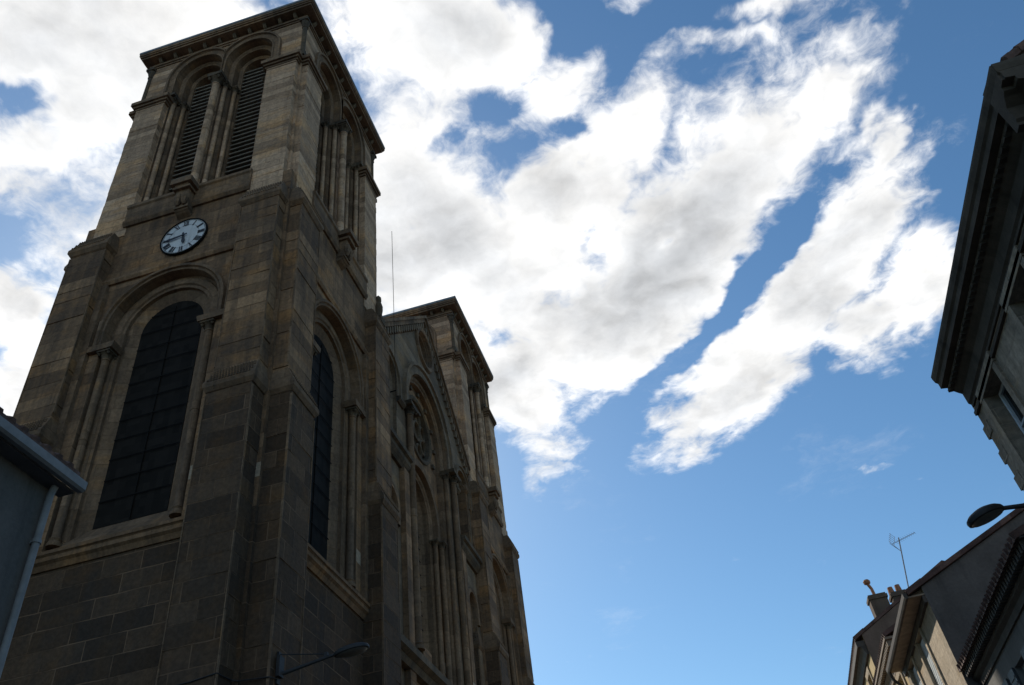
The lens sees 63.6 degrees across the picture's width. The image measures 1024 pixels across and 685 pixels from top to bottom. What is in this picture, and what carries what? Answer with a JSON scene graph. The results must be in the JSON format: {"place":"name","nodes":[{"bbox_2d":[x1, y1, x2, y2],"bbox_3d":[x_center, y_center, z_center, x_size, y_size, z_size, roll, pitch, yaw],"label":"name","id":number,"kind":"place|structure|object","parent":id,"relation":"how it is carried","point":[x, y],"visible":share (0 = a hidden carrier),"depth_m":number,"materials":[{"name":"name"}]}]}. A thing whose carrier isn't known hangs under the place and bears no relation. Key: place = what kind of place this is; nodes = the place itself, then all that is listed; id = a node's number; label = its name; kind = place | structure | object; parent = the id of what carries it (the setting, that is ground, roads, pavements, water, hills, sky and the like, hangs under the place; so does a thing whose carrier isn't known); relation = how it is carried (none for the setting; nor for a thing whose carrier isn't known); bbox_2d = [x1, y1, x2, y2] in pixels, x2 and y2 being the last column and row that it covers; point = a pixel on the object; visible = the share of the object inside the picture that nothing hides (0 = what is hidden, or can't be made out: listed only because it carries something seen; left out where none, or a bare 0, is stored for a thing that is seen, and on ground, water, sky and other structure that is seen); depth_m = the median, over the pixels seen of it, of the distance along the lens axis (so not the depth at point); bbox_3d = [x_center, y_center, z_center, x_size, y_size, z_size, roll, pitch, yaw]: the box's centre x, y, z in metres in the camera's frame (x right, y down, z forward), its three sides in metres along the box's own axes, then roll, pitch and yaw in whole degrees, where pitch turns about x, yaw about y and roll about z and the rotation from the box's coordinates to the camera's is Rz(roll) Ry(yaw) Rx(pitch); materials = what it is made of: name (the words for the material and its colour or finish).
{"place":"outdoors","nodes":[
{"label":"outdoors","id":0,"kind":"place"},
{"bbox_2d":[0,0,534,684],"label":"church","id":1,"kind":"structure","parent":0,"point":[254,416],"depth_m":27.14,"materials":[{"name":"stone"}]},
{"bbox_2d":[177,642,368,684],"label":"street lamp","id":2,"kind":"object","parent":1,"relation":"attached to","point":[353,649],"visible":1,"depth_m":18.34,"materials":[{"name":"metal"}]},
{"bbox_2d":[0,0,1023,684],"label":"sky","id":3,"kind":"structure","parent":0,"point":[697,255],"materials":[{"name":"blue"}]},
{"bbox_2d":[872,623,909,684],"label":"house","id":4,"kind":"structure","parent":0,"point":[881,676],"depth_m":28.41,"materials":[{"name":"white paint"}]},
{"bbox_2d":[847,560,943,684],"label":"house","id":5,"kind":"structure","parent":0,"point":[866,639],"depth_m":35.46,"materials":[{"name":"white paint"}]},
{"bbox_2d":[931,40,1023,490],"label":"house","id":6,"kind":"structure","parent":0,"point":[978,363],"depth_m":14.13,"materials":[{"name":"stone"}]},
{"bbox_2d":[967,503,1023,527],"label":"street lamp","id":7,"kind":"object","parent":6,"relation":"attached to","point":[983,515],"visible":1,"depth_m":12.85,"materials":[{"name":"metal"}]},
{"bbox_2d":[998,383,1023,433],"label":"window","id":8,"kind":"structure","parent":6,"relation":"in","point":[1003,393],"depth_m":15.56,"materials":[{"name":"grey glass"}]},
{"bbox_2d":[956,524,1023,684],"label":"house","id":9,"kind":"structure","parent":0,"point":[992,653],"depth_m":17.62,"materials":[{"name":"white paint"}]},
{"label":"pavement","id":10,"kind":"structure","parent":0,"visible":0},
{"bbox_2d":[0,407,87,677],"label":"house","id":11,"kind":"structure","parent":10,"relation":"on","point":[31,486],"depth_m":11.02,"materials":[{"name":"grey paint"}]},
{"bbox_2d":[886,508,1023,684],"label":"house","id":12,"kind":"structure","parent":10,"relation":"on","point":[939,606],"depth_m":22.19,"materials":[{"name":"beige stone"}]},
{"bbox_2d":[889,532,915,586],"bbox_3d":[13.160,8.070,27.201,0.869,3.899,0.694,-5,-40,16],"label":"tv aerial","id":13,"kind":"object","parent":12,"relation":"attached to","point":[901,552],"visible":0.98,"depth_m":28.09,"materials":[{"name":"metal"}]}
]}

